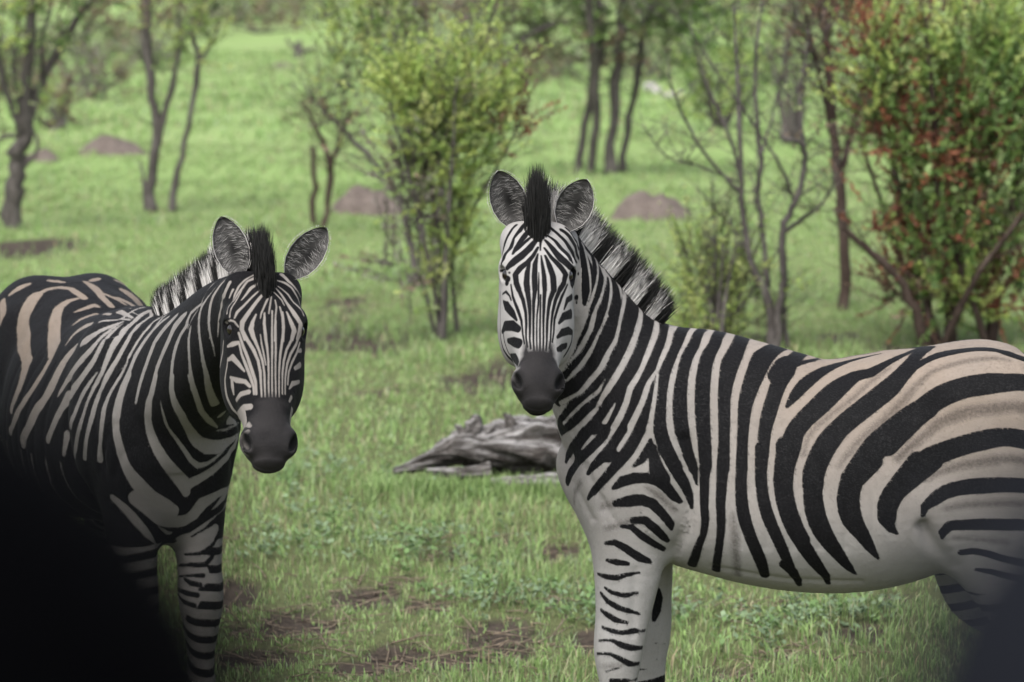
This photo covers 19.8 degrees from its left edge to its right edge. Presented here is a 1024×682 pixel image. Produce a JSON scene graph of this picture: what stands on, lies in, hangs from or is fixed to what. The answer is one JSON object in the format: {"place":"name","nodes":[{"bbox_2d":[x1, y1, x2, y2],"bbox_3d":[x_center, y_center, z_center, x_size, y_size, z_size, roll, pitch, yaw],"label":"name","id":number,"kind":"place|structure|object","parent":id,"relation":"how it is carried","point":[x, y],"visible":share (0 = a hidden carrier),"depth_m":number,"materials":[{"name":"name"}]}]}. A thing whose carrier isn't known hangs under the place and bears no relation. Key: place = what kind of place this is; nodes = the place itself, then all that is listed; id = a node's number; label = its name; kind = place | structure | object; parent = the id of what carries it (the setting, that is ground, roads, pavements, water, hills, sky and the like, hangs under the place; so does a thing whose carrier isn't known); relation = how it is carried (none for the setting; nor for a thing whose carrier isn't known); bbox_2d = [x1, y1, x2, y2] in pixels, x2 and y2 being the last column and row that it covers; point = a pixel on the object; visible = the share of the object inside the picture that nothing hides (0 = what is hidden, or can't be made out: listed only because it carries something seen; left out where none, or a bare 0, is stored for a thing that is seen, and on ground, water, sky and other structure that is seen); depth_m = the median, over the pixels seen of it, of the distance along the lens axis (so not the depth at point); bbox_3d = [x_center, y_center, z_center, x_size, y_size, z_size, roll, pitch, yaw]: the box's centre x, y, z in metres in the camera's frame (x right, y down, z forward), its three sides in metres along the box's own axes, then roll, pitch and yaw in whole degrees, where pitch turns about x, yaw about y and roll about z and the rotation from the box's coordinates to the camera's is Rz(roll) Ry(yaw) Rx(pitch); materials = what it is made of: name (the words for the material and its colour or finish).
{"place":"outdoors","nodes":[
{"label":"outdoors","id":0,"kind":"place"},
{"bbox_2d":[0,0,1023,681],"bbox_3d":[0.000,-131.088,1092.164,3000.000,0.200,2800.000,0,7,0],"label":"ground","id":1,"kind":"structure","parent":0,"point":[268,42],"depth_m":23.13,"materials":[{"name":"green plant"}]},
{"bbox_2d":[0,30,59,101],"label":"round bush","id":2,"kind":"object","parent":1,"relation":"on","point":[18,75],"visible":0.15,"depth_m":56.16,"materials":[{"name":"green plant"}]},
{"bbox_2d":[0,0,76,75],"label":"round bush","id":3,"kind":"object","parent":1,"relation":"on","point":[22,51],"visible":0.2,"depth_m":70.33,"materials":[{"name":"green plant"}]},
{"bbox_2d":[27,148,58,161],"bbox_3d":[-5.989,-2.337,37.317,0.677,0.241,0.609,0,7,0],"label":"earth mound","id":4,"kind":"object","parent":1,"relation":"on","point":[44,154],"visible":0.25,"depth_m":37.20,"materials":[{"name":"soil"}]},
{"bbox_2d":[1,15,104,129],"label":"round bush","id":5,"kind":"object","parent":1,"relation":"on","point":[63,113],"visible":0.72,"depth_m":45.00,"materials":[{"name":"green plant"}]},
{"bbox_2d":[0,0,174,229],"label":"savanna tree","id":6,"kind":"object","parent":1,"relation":"on","point":[26,96],"visible":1,"depth_m":26.58,"materials":[{"name":"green plant"}]},
{"bbox_2d":[38,23,146,100],"bbox_3d":[-8.158,-5.308,57.153,2.121,1.774,2.065,0,7,0],"label":"round bush","id":7,"kind":"object","parent":1,"relation":"on","point":[121,73],"visible":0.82,"depth_m":57.01,"materials":[{"name":"green plant"}]},
{"bbox_2d":[40,2,165,56],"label":"round bush","id":8,"kind":"object","parent":1,"relation":"on","point":[111,30],"visible":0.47,"depth_m":86.00,"materials":[{"name":"green plant"}]},
{"bbox_2d":[77,134,147,155],"bbox_3d":[-5.228,-2.529,38.418,1.249,0.362,1.124,0,7,0],"label":"earth mound","id":9,"kind":"object","parent":1,"relation":"on","point":[108,145],"visible":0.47,"depth_m":38.20,"materials":[{"name":"soil"}]},
{"bbox_2d":[0,374,276,681],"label":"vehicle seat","id":10,"kind":"object","parent":1,"relation":"on","point":[114,567],"visible":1,"depth_m":0.34,"materials":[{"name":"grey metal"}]},
{"bbox_2d":[98,12,195,71],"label":"round bush","id":11,"kind":"object","parent":1,"relation":"on","point":[154,50],"visible":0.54,"depth_m":74.38,"materials":[{"name":"green plant"}]},
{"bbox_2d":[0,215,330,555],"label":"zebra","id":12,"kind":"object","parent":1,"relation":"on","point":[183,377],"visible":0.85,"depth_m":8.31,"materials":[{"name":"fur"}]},
{"bbox_2d":[102,0,247,211],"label":"savanna tree","id":13,"kind":"object","parent":1,"relation":"on","point":[158,118],"visible":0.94,"depth_m":28.68,"materials":[{"name":"grey plant"}]},
{"bbox_2d":[150,0,232,38],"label":"round bush","id":14,"kind":"object","parent":1,"relation":"on","point":[175,20],"visible":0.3,"depth_m":117.52,"materials":[{"name":"green plant"}]},
{"bbox_2d":[196,0,268,23],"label":"round bush","id":15,"kind":"object","parent":1,"relation":"on","point":[243,6],"visible":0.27,"depth_m":161.37,"materials":[{"name":"green plant"}]},
{"bbox_2d":[193,0,313,33],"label":"round bush","id":16,"kind":"object","parent":1,"relation":"on","point":[266,22],"visible":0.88,"depth_m":129.19,"materials":[{"name":"green plant"}]},
{"bbox_2d":[240,0,306,20],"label":"round bush","id":17,"kind":"object","parent":1,"relation":"on","point":[277,5],"visible":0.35,"depth_m":175.95,"materials":[{"name":"green plant"}]},
{"bbox_2d":[269,62,295,68],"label":"earth mound","id":18,"kind":"object","parent":1,"relation":"on","point":[278,65],"visible":0.26,"depth_m":75.94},
{"bbox_2d":[286,37,315,57],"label":"tree stump","id":19,"kind":"object","parent":1,"relation":"on","point":[297,48],"visible":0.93,"depth_m":86.14,"materials":[{"name":"grey wood"}]},
{"bbox_2d":[280,0,350,21],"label":"round bush","id":20,"kind":"object","parent":1,"relation":"on","point":[307,7],"visible":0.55,"depth_m":168.50,"materials":[{"name":"green plant"}]},
{"bbox_2d":[257,34,389,226],"bbox_3d":[-1.731,-1.935,26.808,1.266,1.944,1.332,0,7,0],"label":"dry shrub","id":21,"kind":"object","parent":1,"relation":"on","point":[329,159],"visible":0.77,"depth_m":26.89,"materials":[{"name":"brown plant"}]},
{"bbox_2d":[330,184,399,215],"bbox_3d":[-1.437,-1.364,29.066,1.009,0.378,0.908,0,7,0],"label":"earth mound","id":22,"kind":"object","parent":1,"relation":"on","point":[358,198],"visible":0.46,"depth_m":28.86,"materials":[{"name":"soil"}]},
{"bbox_2d":[341,0,447,52],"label":"round bush","id":23,"kind":"object","parent":1,"relation":"on","point":[386,27],"visible":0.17,"depth_m":90.13,"materials":[{"name":"green plant"}]},
{"bbox_2d":[272,0,544,285],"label":"leafy shrub","id":24,"kind":"object","parent":1,"relation":"on","point":[403,18],"visible":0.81,"depth_m":21.48,"materials":[{"name":"green plant"}]},
{"bbox_2d":[385,2,478,69],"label":"round bush","id":25,"kind":"object","parent":1,"relation":"on","point":[435,30],"visible":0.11,"depth_m":74.62,"materials":[{"name":"green plant"}]},
{"bbox_2d":[315,0,566,342],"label":"leafy shrub","id":26,"kind":"object","parent":1,"relation":"on","point":[408,80],"visible":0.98,"depth_m":18.16,"materials":[{"name":"green plant"}]},
{"bbox_2d":[356,466,566,505],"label":"tall grass","id":27,"kind":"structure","parent":1,"relation":"on","point":[456,484],"depth_m":12.84,"materials":[{"name":"green plant"}]},
{"bbox_2d":[435,0,516,48],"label":"round bush","id":28,"kind":"object","parent":1,"relation":"on","point":[468,33],"visible":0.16,"depth_m":94.52,"materials":[{"name":"green plant"}]},
{"bbox_2d":[392,412,561,493],"bbox_3d":[0.130,0.506,13.118,1.267,0.385,0.446,-3,7,-20],"label":"fallen log","id":29,"kind":"object","parent":1,"relation":"on","point":[526,444],"visible":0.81,"depth_m":13.04,"materials":[{"name":"grey wood"}]},
{"bbox_2d":[0,0,1023,28],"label":"woodland","id":30,"kind":"object","parent":1,"relation":"on","point":[426,1],"visible":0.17,"depth_m":144.80,"materials":[{"name":"green plant"}]},
{"bbox_2d":[482,29,569,83],"bbox_3d":[0.220,-6.098,64.740,2.082,1.771,1.761,-4,8,-29],"label":"round bush","id":31,"kind":"object","parent":1,"relation":"on","point":[545,71],"visible":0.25,"depth_m":64.56,"materials":[{"name":"green plant"}]},
{"bbox_2d":[516,13,589,78],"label":"round bush","id":32,"kind":"object","parent":1,"relation":"on","point":[568,62],"visible":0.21,"depth_m":69.16,"materials":[{"name":"green plant"}]},
{"bbox_2d":[222,286,887,681],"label":"litter","id":33,"kind":"object","parent":1,"relation":"on","point":[378,668],"visible":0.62,"depth_m":10.25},
{"bbox_2d":[233,436,905,650],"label":"weeds","id":34,"kind":"object","parent":1,"relation":"on","point":[591,596],"visible":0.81,"depth_m":10.91,"materials":[{"name":"green plant"}]},
{"bbox_2d":[415,0,765,175],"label":"savanna tree","id":35,"kind":"object","parent":1,"relation":"on","point":[589,19],"visible":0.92,"depth_m":34.57,"materials":[{"name":"green plant"}]},
{"bbox_2d":[610,190,693,220],"bbox_3d":[1.371,-1.277,28.748,1.128,0.388,1.015,0,7,0],"label":"earth mound","id":36,"kind":"object","parent":1,"relation":"on","point":[644,205],"visible":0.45,"depth_m":28.54,"materials":[{"name":"soil"}]},
{"bbox_2d":[643,82,660,92],"bbox_3d":[2.825,-5.011,58.803,0.352,0.349,0.339,6,9,42],"label":"rock","id":37,"kind":"object","parent":1,"relation":"on","point":[645,86],"visible":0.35,"depth_m":58.71,"materials":[{"name":"grey stone"}]},
{"bbox_2d":[609,13,710,82],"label":"round bush","id":38,"kind":"object","parent":1,"relation":"on","point":[652,72],"visible":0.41,"depth_m":66.77,"materials":[{"name":"green plant"}]},
{"bbox_2d":[662,90,683,97],"bbox_3d":[3.118,-4.773,57.071,0.402,0.215,0.384,6,9,43],"label":"rock","id":39,"kind":"object","parent":1,"relation":"on","point":[671,92],"visible":0.24,"depth_m":56.97,"materials":[{"name":"grey stone"}]},
{"bbox_2d":[632,4,728,67],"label":"round bush","id":40,"kind":"object","parent":1,"relation":"on","point":[678,52],"visible":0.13,"depth_m":75.96,"materials":[{"name":"green plant"}]},
{"bbox_2d":[649,0,806,128],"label":"round bush","id":41,"kind":"object","parent":1,"relation":"on","point":[708,103],"visible":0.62,"depth_m":44.91,"materials":[{"name":"green plant"}]},
{"bbox_2d":[642,163,814,341],"bbox_3d":[1.273,-0.472,18.138,0.977,1.223,1.069,-6,9,-41],"label":"leafy shrub","id":42,"kind":"object","parent":1,"relation":"on","point":[715,309],"visible":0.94,"depth_m":18.01,"materials":[{"name":"green plant"}]},
{"bbox_2d":[597,0,871,348],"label":"bare tree","id":43,"kind":"object","parent":1,"relation":"on","point":[777,326],"visible":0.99,"depth_m":17.86,"materials":[{"name":"grey plant"}]},
{"bbox_2d":[487,161,1023,681],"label":"zebra","id":44,"kind":"object","parent":1,"relation":"on","point":[735,459],"visible":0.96,"depth_m":7.88,"materials":[{"name":"fur"}]},
{"bbox_2d":[736,0,855,144],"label":"tree","id":45,"kind":"object","parent":1,"relation":"on","point":[790,119],"visible":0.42,"depth_m":40.56,"materials":[{"name":"green plant"}]},
{"bbox_2d":[749,0,1003,310],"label":"savanna tree","id":46,"kind":"object","parent":1,"relation":"on","point":[844,254],"visible":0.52,"depth_m":20.16,"materials":[{"name":"brown plant"}]},
{"bbox_2d":[835,43,919,124],"bbox_3d":[5.750,-3.874,45.727,1.585,1.726,1.805,-5,9,-37],"label":"round bush","id":47,"kind":"object","parent":1,"relation":"on","point":[865,69],"visible":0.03,"depth_m":45.55,"materials":[{"name":"green plant"}]},
{"bbox_2d":[780,0,1023,346],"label":"red leaved bush","id":48,"kind":"object","parent":1,"relation":"on","point":[952,275],"visible":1,"depth_m":17.88,"materials":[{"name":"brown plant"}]},
{"bbox_2d":[879,463,1023,681],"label":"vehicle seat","id":49,"kind":"object","parent":1,"relation":"on","point":[962,618],"visible":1,"depth_m":0.37,"materials":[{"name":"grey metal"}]}
]}

